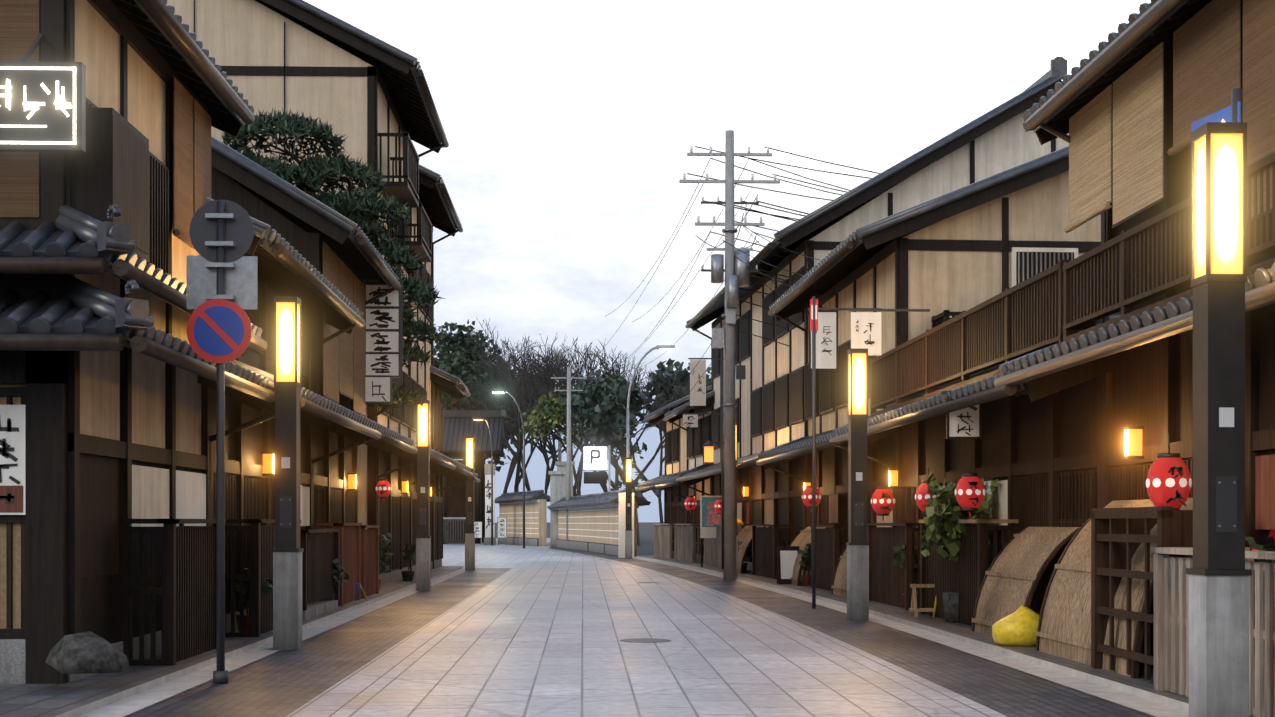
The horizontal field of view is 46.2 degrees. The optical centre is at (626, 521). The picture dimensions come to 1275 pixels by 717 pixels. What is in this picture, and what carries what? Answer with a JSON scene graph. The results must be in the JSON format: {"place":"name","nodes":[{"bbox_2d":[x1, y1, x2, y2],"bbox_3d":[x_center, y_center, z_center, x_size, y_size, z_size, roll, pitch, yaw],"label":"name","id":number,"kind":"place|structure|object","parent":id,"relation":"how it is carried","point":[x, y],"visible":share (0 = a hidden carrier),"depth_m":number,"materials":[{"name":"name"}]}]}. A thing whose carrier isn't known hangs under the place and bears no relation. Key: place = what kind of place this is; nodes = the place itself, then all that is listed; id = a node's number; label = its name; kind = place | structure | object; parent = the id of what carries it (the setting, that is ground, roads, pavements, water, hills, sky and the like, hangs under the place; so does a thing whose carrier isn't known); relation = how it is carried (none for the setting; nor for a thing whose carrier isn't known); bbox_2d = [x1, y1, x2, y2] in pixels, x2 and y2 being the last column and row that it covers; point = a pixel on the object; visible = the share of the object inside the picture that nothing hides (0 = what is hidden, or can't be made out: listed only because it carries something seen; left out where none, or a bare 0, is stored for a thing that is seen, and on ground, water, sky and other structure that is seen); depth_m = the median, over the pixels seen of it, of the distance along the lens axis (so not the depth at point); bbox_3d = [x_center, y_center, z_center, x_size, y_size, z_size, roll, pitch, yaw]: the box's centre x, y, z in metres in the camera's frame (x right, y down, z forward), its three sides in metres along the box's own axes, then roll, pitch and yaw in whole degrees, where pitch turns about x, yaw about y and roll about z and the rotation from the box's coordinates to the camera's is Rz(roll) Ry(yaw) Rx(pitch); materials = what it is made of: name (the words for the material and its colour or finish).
{"place":"outdoors","nodes":[
{"label":"outdoors","id":0,"kind":"place"},
{"bbox_2d":[365,375,391,402],"bbox_3d":[-5.040,-2.683,30.239,0.580,0.560,0.080,0,0,-2],"label":"hanging sign","id":1,"kind":"object","parent":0,"point":[378,389],"visible":0.88,"depth_m":30.21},
{"bbox_2d":[443,519,448,543],"bbox_3d":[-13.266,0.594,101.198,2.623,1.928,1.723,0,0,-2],"label":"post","id":2,"kind":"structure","parent":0,"point":[444,531],"depth_m":100.59,"materials":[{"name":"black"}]},
{"bbox_2d":[443,405,506,543],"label":"building","id":3,"kind":"structure","parent":0,"point":[459,426],"depth_m":104.85,"materials":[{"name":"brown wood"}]},
{"bbox_2d":[555,461,574,496],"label":"stone gate pillar","id":4,"kind":"structure","parent":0,"point":[561,465],"depth_m":95.90,"materials":[{"name":"stone"}]},
{"bbox_2d":[0,538,1254,716],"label":"road","id":5,"kind":"structure","parent":0,"point":[547,631],"depth_m":15.92,"materials":[{"name":"stone"}]},
{"bbox_2d":[46,631,128,673],"bbox_3d":[-4.681,1.126,12.980,0.637,0.343,0.510,0,0,28],"label":"rock","id":6,"kind":"object","parent":5,"relation":"on","point":[89,652],"visible":1,"depth_m":12.83,"materials":[{"name":"grey stone"}]},
{"bbox_2d":[187,200,257,683],"bbox_3d":[-3.808,-0.758,14.018,0.660,4.550,0.140,0,0,-2],"label":"road sign","id":7,"kind":"object","parent":5,"relation":"on","point":[222,282],"visible":1,"depth_m":14.00,"materials":[{"name":"grey metal"}]},
{"bbox_2d":[227,568,272,631],"bbox_3d":[-4.834,0.991,19.309,0.659,0.903,0.516,0,0,-39],"label":"pot plant","id":8,"kind":"object","parent":5,"relation":"on","point":[269,583],"visible":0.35,"depth_m":19.16,"materials":[{"name":"green plant"}]},
{"bbox_2d":[272,296,303,649],"bbox_3d":[-4.027,-0.573,17.763,0.314,4.180,0.314,0,0,-2],"label":"street lamp","id":9,"kind":"object","parent":5,"relation":"on","point":[287,551],"visible":1,"depth_m":17.64,"materials":[{"name":"concrete"}]},
{"bbox_2d":[318,558,348,600],"bbox_3d":[-4.969,0.915,24.751,0.712,1.054,0.776,0,0,-2],"label":"pot plant","id":10,"kind":"object","parent":5,"relation":"on","point":[337,575],"visible":0.15,"depth_m":24.62,"materials":[{"name":"green plant"}]},
{"bbox_2d":[355,583,367,600],"bbox_3d":[-5.080,0.855,27.439,0.585,1.187,0.329,0,0,9],"label":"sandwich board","id":11,"kind":"object","parent":5,"relation":"on","point":[356,589],"visible":0.23,"depth_m":27.41,"materials":[{"name":"blue"}]},
{"bbox_2d":[379,532,393,587],"bbox_3d":[-5.243,0.811,31.099,0.816,1.263,0.742,0,0,-2],"label":"pot plant","id":12,"kind":"object","parent":5,"relation":"on","point":[383,553],"visible":0.35,"depth_m":31.09,"materials":[{"name":"green plant"}]},
{"bbox_2d":[401,543,415,580],"bbox_3d":[-5.250,0.977,36.373,0.483,0.932,0.640,0,0,-2],"label":"pot plant","id":13,"kind":"object","parent":5,"relation":"on","point":[409,553],"visible":0.92,"depth_m":36.24,"materials":[{"name":"green plant"}]},
{"bbox_2d":[415,400,430,590],"bbox_3d":[-4.466,-0.573,32.857,0.314,4.180,0.314,0,0,-2],"label":"street lamp","id":14,"kind":"object","parent":5,"relation":"on","point":[423,559],"visible":0.94,"depth_m":32.73,"materials":[{"name":"concrete"}]},
{"bbox_2d":[443,517,465,544],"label":"fence","id":15,"kind":"object","parent":5,"relation":"on","point":[455,519],"visible":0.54,"depth_m":99.68,"materials":[{"name":"grey metal"}]},
{"bbox_2d":[464,436,474,570],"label":"street lamp","id":16,"kind":"object","parent":5,"relation":"on","point":[469,532],"visible":0.94,"depth_m":46.22,"materials":[{"name":"concrete"}]},
{"bbox_2d":[434,319,514,409],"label":"camphor tree","id":17,"kind":"object","parent":5,"relation":"on","point":[454,363],"visible":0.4,"depth_m":119.59,"materials":[{"name":"green plant"}]},
{"bbox_2d":[474,522,481,537],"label":"sign","id":18,"kind":"object","parent":5,"relation":"on","point":[478,529],"visible":0.83,"depth_m":96.71,"materials":[{"name":"white wood"}]},
{"bbox_2d":[472,417,492,544],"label":"street light","id":19,"kind":"object","parent":5,"relation":"on","point":[478,418],"visible":0.92,"depth_m":95.71,"materials":[{"name":"grey metal"}]},
{"bbox_2d":[484,464,495,544],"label":"banner sign","id":20,"kind":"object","parent":5,"relation":"on","point":[487,474],"depth_m":97.50,"materials":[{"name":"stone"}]},
{"bbox_2d":[497,517,506,537],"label":"sign","id":21,"kind":"object","parent":5,"relation":"on","point":[501,527],"visible":1,"depth_m":96.75,"materials":[{"name":"white wood"}]},
{"bbox_2d":[492,390,524,547],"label":"street light","id":22,"kind":"object","parent":5,"relation":"on","point":[501,391],"visible":0.96,"depth_m":84.78,"materials":[{"name":"grey metal"}]},
{"bbox_2d":[456,341,566,490],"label":"bare tree","id":23,"kind":"object","parent":5,"relation":"on","point":[505,433],"visible":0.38,"depth_m":112.71,"materials":[{"name":"grey plant"}]},
{"bbox_2d":[495,490,549,545],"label":"temple wall","id":24,"kind":"structure","parent":5,"relation":"on","point":[511,506],"depth_m":95.06,"materials":[{"name":"beige paint"}]},
{"bbox_2d":[463,317,584,491],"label":"bare tree","id":25,"kind":"object","parent":5,"relation":"on","point":[518,477],"visible":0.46,"depth_m":103.75,"materials":[{"name":"grey plant"}]},
{"bbox_2d":[472,337,609,492],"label":"bare tree","id":26,"kind":"object","parent":5,"relation":"on","point":[513,463],"visible":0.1,"depth_m":118.25,"materials":[{"name":"grey plant"}]},
{"bbox_2d":[483,354,607,470],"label":"bare tree","id":27,"kind":"object","parent":5,"relation":"on","point":[543,449],"visible":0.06,"depth_m":117.50,"materials":[{"name":"grey plant"}]},
{"bbox_2d":[499,341,618,493],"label":"bare tree","id":28,"kind":"object","parent":5,"relation":"on","point":[547,478],"visible":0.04,"depth_m":131.85,"materials":[{"name":"grey plant"}]},
{"bbox_2d":[551,367,586,548],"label":"utility pole","id":29,"kind":"object","parent":5,"relation":"on","point":[568,484],"visible":0.81,"depth_m":83.81,"materials":[{"name":"concrete"}]},
{"bbox_2d":[547,471,650,557],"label":"temple wall","id":30,"kind":"structure","parent":5,"relation":"on","point":[596,522],"depth_m":74.23,"materials":[{"name":"beige paint"}]},
{"bbox_2d":[625,458,631,557],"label":"street lamp","id":31,"kind":"object","parent":5,"relation":"on","point":[628,529],"visible":1,"depth_m":61.88,"materials":[{"name":"concrete"}]},
{"bbox_2d":[700,496,720,566],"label":"signboard","id":32,"kind":"object","parent":5,"relation":"on","point":[710,517],"visible":0.56,"depth_m":47.53,"materials":[{"name":"grey wood"}]},
{"bbox_2d":[679,130,779,580],"bbox_3d":[2.668,-4.283,38.411,2.600,11.600,0.710,0,0,-2],"label":"utility pole","id":33,"kind":"object","parent":5,"relation":"on","point":[737,271],"visible":0.94,"depth_m":38.46,"materials":[{"name":"concrete"}]},
{"bbox_2d":[702,441,723,463],"bbox_3d":[2.288,-1.788,38.527,0.725,0.610,0.351,0,0,-24],"label":"bracket lamp","id":34,"kind":"object","parent":33,"relation":"attached to","point":[708,446],"visible":0.96,"depth_m":38.34,"materials":[{"name":"yellow glass"}]},
{"bbox_2d":[558,146,879,437],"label":"overhead wires","id":35,"kind":"object","parent":33,"relation":"hanging from","point":[753,243],"visible":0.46,"depth_m":38.74,"materials":[{"name":"black paint"}]},
{"bbox_2d":[735,422,737,577],"bbox_3d":[2.828,-0.573,40.072,0.314,4.180,0.314,0,0,-2],"label":"street lamp","id":36,"kind":"object","parent":5,"relation":"on","point":[736,423],"visible":0.25,"depth_m":39.94,"materials":[{"name":"metal"}]},
{"bbox_2d":[738,541,751,571],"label":"pot plant","id":37,"kind":"object","parent":5,"relation":"on","point":[748,553],"visible":0.25,"depth_m":43.00,"materials":[{"name":"green plant"}]},
{"bbox_2d":[777,546,798,583],"bbox_3d":[3.762,1.005,34.694,0.500,0.875,0.405,0,0,-2],"label":"standing sign","id":38,"kind":"object","parent":5,"relation":"on","point":[786,556],"visible":0.83,"depth_m":34.59,"materials":[{"name":"white wood"}]},
{"bbox_2d":[798,542,810,585],"bbox_3d":[4.158,0.950,33.597,0.591,0.985,0.630,0,0,-2],"label":"pot plant","id":39,"kind":"object","parent":5,"relation":"on","point":[806,579],"visible":0.54,"depth_m":33.50,"materials":[{"name":"green plant"}]},
{"bbox_2d":[810,296,817,608],"bbox_3d":[3.271,-1.208,26.079,0.140,5.450,0.064,0,0,-2],"label":"sign pole","id":40,"kind":"object","parent":5,"relation":"on","point":[813,314],"visible":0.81,"depth_m":26.06,"materials":[{"name":"grey metal"}]},
{"bbox_2d":[846,348,869,620],"bbox_3d":[3.571,-0.573,23.086,0.314,4.180,0.314,0,0,-2],"label":"street lamp","id":41,"kind":"object","parent":5,"relation":"on","point":[857,544],"visible":1,"depth_m":22.96,"materials":[{"name":"metal"}]},
{"bbox_2d":[892,544,919,606],"bbox_3d":[4.753,0.898,24.649,0.712,1.088,0.645,0,0,-2],"label":"pot plant","id":42,"kind":"object","parent":5,"relation":"on","point":[898,556],"visible":0.33,"depth_m":24.64,"materials":[{"name":"green plant"}]},
{"bbox_2d":[909,584,936,617],"bbox_3d":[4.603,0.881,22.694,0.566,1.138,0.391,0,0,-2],"label":"wooden stool","id":43,"kind":"object","parent":5,"relation":"on","point":[914,610],"visible":0.46,"depth_m":22.66,"materials":[{"name":"brown wood"}]},
{"bbox_2d":[921,473,998,622],"bbox_3d":[4.774,0.367,21.499,1.042,2.151,1.289,0,0,-2],"label":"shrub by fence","id":44,"kind":"object","parent":5,"relation":"on","point":[941,521],"visible":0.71,"depth_m":21.32,"materials":[{"name":"green plant"}]},
{"bbox_2d":[992,605,1039,645],"bbox_3d":[4.640,1.210,17.517,0.688,0.465,0.559,0,0,-2],"label":"yellow sack","id":45,"kind":"object","parent":5,"relation":"on","point":[1019,627],"visible":0.75,"depth_m":17.33,"materials":[{"name":"yellow fabric"}]},
{"bbox_2d":[1191,88,1242,131],"bbox_3d":[4.313,-0.820,10.896,0.075,4.525,0.600,0,0,-9],"label":"sign","id":46,"kind":"object","parent":5,"relation":"on","point":[1233,112],"visible":0.21,"depth_m":10.66,"materials":[{"name":"blue metal"}]},
{"bbox_2d":[1186,122,1251,716],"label":"street lamp","id":47,"kind":"object","parent":5,"relation":"on","point":[1219,573],"visible":1,"depth_m":9.97,"materials":[{"name":"metal"}]},
{"bbox_2d":[1245,528,1274,709],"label":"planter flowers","id":48,"kind":"object","parent":5,"relation":"on","point":[1254,546],"visible":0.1,"depth_m":11.63,"materials":[{"name":"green plant"}]},
{"bbox_2d":[124,522,1155,716],"bbox_3d":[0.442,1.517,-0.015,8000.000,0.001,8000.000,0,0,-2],"label":"ground","id":49,"kind":"structure","parent":0,"point":[645,547],"depth_m":79.16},
{"bbox_2d":[0,0,274,683],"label":"house","id":50,"kind":"structure","parent":49,"relation":"on","point":[109,536],"depth_m":14.19,"materials":[{"name":"brown wood"}]},
{"bbox_2d":[0,405,24,514],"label":"sign","id":51,"kind":"object","parent":50,"relation":"attached to","point":[12,459],"visible":1,"depth_m":13.29,"materials":[{"name":"white"}]},
{"bbox_2d":[0,33,85,152],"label":"neon sign","id":52,"kind":"object","parent":50,"relation":"attached to","point":[42,106],"visible":1,"depth_m":12.93,"materials":[{"name":"black paint"}]},
{"bbox_2d":[197,197,383,636],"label":"house","id":53,"kind":"structure","parent":49,"relation":"on","point":[285,267],"depth_m":20.70,"materials":[{"name":"brown wood"}]},
{"bbox_2d":[166,0,456,584],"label":"house","id":54,"kind":"structure","parent":49,"relation":"on","point":[369,96],"depth_m":33.39,"materials":[{"name":"brown wood"}]},
{"bbox_2d":[261,426,1143,497],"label":"wall lanterns","id":55,"kind":"object","parent":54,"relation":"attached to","point":[1132,442],"visible":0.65,"depth_m":21.36,"materials":[{"name":"yellow"}]},
{"bbox_2d":[211,136,417,605],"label":"house","id":56,"kind":"structure","parent":49,"relation":"on","point":[304,225],"depth_m":26.35,"materials":[{"name":"brown wood"}]},
{"bbox_2d":[364,283,399,308],"bbox_3d":[-4.940,-4.563,30.242,0.720,0.510,0.080,0,0,-2],"label":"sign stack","id":57,"kind":"object","parent":56,"relation":"attached to","point":[372,290],"visible":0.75,"depth_m":30.21,"materials":[{"name":"grey metal"}]},
{"bbox_2d":[365,306,399,331],"bbox_3d":[-4.940,-4.103,30.242,0.720,0.510,0.080,0,0,-2],"label":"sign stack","id":58,"kind":"object","parent":56,"relation":"attached to","point":[382,318],"visible":0.92,"depth_m":30.21,"materials":[{"name":"grey metal"}]},
{"bbox_2d":[365,352,399,376],"bbox_3d":[-4.940,-3.183,30.242,0.720,0.510,0.080,0,0,-2],"label":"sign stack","id":59,"kind":"object","parent":56,"relation":"attached to","point":[382,364],"visible":0.98,"depth_m":30.21,"materials":[{"name":"grey metal"}]},
{"bbox_2d":[365,329,399,353],"bbox_3d":[-4.940,-3.643,30.242,0.720,0.510,0.080,0,0,-2],"label":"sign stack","id":60,"kind":"object","parent":56,"relation":"attached to","point":[382,341],"visible":0.83,"depth_m":30.21,"materials":[{"name":"grey metal"}]},
{"bbox_2d":[221,108,445,419],"bbox_3d":[-6.741,-3.561,31.319,5.986,10.199,3.151,0,0,-11],"label":"tree","id":61,"kind":"object","parent":49,"relation":"on","point":[310,175],"visible":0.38,"depth_m":31.37,"materials":[{"name":"green plant"}]},
{"bbox_2d":[410,164,472,574],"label":"house","id":62,"kind":"structure","parent":49,"relation":"on","point":[435,200],"depth_m":42.76,"materials":[{"name":"brown wood"}]},
{"bbox_2d":[430,365,479,568],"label":"house","id":63,"kind":"structure","parent":49,"relation":"on","point":[450,384],"depth_m":47.25,"materials":[{"name":"brown wood"}]},
{"bbox_2d":[463,367,549,471],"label":"tree belt","id":64,"kind":"object","parent":49,"relation":"on","point":[497,461],"depth_m":148.14,"materials":[{"name":"green plant"}]},
{"bbox_2d":[519,387,591,495],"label":"tree","id":65,"kind":"object","parent":49,"relation":"on","point":[543,416],"visible":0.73,"depth_m":101.08,"materials":[{"name":"green plant"}]},
{"bbox_2d":[548,351,571,460],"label":"utility pole","id":66,"kind":"object","parent":49,"relation":"on","point":[559,452],"visible":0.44,"depth_m":117.77,"materials":[{"name":"concrete"}]},
{"bbox_2d":[467,333,653,495],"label":"bare tree","id":67,"kind":"object","parent":49,"relation":"on","point":[550,451],"visible":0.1,"depth_m":127.91,"materials":[{"name":"brown plant"}]},
{"bbox_2d":[501,335,651,491],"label":"bare tree","id":68,"kind":"object","parent":49,"relation":"on","point":[547,371],"visible":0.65,"depth_m":103.11,"materials":[{"name":"grey plant"}]},
{"bbox_2d":[522,381,652,489],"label":"bare tree","id":69,"kind":"object","parent":49,"relation":"on","point":[613,485],"depth_m":113.92,"materials":[{"name":"brown plant"}]},
{"bbox_2d":[583,445,609,491],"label":"parking sign","id":70,"kind":"object","parent":49,"relation":"on","point":[595,458],"visible":0.85,"depth_m":79.89,"materials":[{"name":"white"}]},
{"bbox_2d":[558,369,659,544],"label":"dark tree","id":71,"kind":"object","parent":49,"relation":"on","point":[599,408],"visible":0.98,"depth_m":93.07,"materials":[{"name":"green plant"}]},
{"bbox_2d":[573,352,710,479],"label":"bare tree","id":72,"kind":"object","parent":49,"relation":"on","point":[646,427],"visible":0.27,"depth_m":122.62,"materials":[{"name":"brown plant"}]},
{"bbox_2d":[626,345,674,457],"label":"street lamp","id":73,"kind":"object","parent":49,"relation":"on","point":[663,347],"visible":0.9,"depth_m":65.95,"materials":[{"name":"grey metal"}]},
{"bbox_2d":[623,376,689,522],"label":"bare tree","id":74,"kind":"object","parent":49,"relation":"on","point":[662,459],"visible":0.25,"depth_m":112.40,"materials":[{"name":"brown plant"}]},
{"bbox_2d":[636,385,710,558],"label":"house","id":75,"kind":"structure","parent":49,"relation":"on","point":[675,463],"depth_m":60.01,"materials":[{"name":"brown wood"}]},
{"bbox_2d":[640,358,710,447],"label":"tree belt","id":76,"kind":"object","parent":49,"relation":"on","point":[665,370],"visible":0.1,"depth_m":133.62,"materials":[{"name":"green plant"}]},
{"bbox_2d":[655,390,714,562],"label":"house","id":77,"kind":"structure","parent":49,"relation":"on","point":[687,543],"depth_m":54.50,"materials":[{"name":"brown wood"}]},
{"bbox_2d":[676,57,1068,579],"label":"house","id":78,"kind":"structure","parent":49,"relation":"on","point":[770,401],"depth_m":38.33,"materials":[{"name":"brown wood"}]},
{"bbox_2d":[737,519,743,524],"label":"yellow cover","id":79,"kind":"object","parent":78,"relation":"on","point":[739,522],"visible":0.17,"depth_m":43.49,"materials":[{"name":"yellow fabric"}]},
{"bbox_2d":[756,146,1100,596],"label":"house","id":80,"kind":"structure","parent":49,"relation":"on","point":[947,257],"depth_m":27.90,"materials":[{"name":"brown wood"}]},
{"bbox_2d":[829,260,1120,635],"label":"house","id":81,"kind":"structure","parent":49,"relation":"on","point":[1036,452],"depth_m":20.21,"materials":[{"name":"brown wood"}]},
{"bbox_2d":[359,278,1028,413],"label":"sign brackets","id":82,"kind":"object","parent":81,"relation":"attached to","point":[849,309],"visible":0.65,"depth_m":30.21,"materials":[{"name":"black metal"}]},
{"bbox_2d":[683,415,697,427],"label":"sign","id":83,"kind":"object","parent":82,"relation":"attached to","point":[690,420],"visible":1,"depth_m":50.03,"materials":[{"name":"white"}]},
{"bbox_2d":[690,360,705,405],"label":"sign","id":84,"kind":"object","parent":82,"relation":"hanging from","point":[698,394],"visible":0.94,"depth_m":47.03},
{"bbox_2d":[809,310,837,369],"bbox_3d":[3.831,-3.533,29.096,0.560,1.160,0.070,0,0,-2],"label":"sign","id":85,"kind":"object","parent":82,"relation":"hanging from","point":[827,345],"visible":0.83,"depth_m":29.07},
{"bbox_2d":[851,312,880,355],"bbox_3d":[4.122,-3.233,25.703,0.520,0.740,0.059,0,0,-2],"label":"sign","id":86,"kind":"object","parent":82,"relation":"hanging from","point":[865,330],"visible":1,"depth_m":25.68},
{"bbox_2d":[994,0,1274,716],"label":"house","id":87,"kind":"structure","parent":49,"relation":"on","point":[1130,102],"depth_m":14.45,"materials":[{"name":"brown wood"}]},
{"bbox_2d":[376,433,1191,520],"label":"red paper lanterns","id":88,"kind":"object","parent":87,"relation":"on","point":[1168,481],"visible":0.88,"depth_m":19.45,"materials":[{"name":"red paper"}]},
{"bbox_2d":[300,478,993,522],"bbox_3d":[-0.312,-0.288,33.678,10.236,0.654,25.600,0,0,-2],"label":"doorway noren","id":89,"kind":"object","parent":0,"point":[833,507],"visible":0.38,"depth_m":32.43,"materials":[{"name":"brown fabric"}]},
{"bbox_2d":[303,0,1150,521],"label":"sky","id":90,"kind":"structure","parent":0,"point":[570,127],"materials":[{"name":"white"}]},
{"bbox_2d":[946,395,981,438],"bbox_3d":[4.447,-1.403,19.710,0.460,0.620,0.070,0,0,-2],"label":"sign","id":91,"kind":"object","parent":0,"point":[965,423],"visible":0.69,"depth_m":19.68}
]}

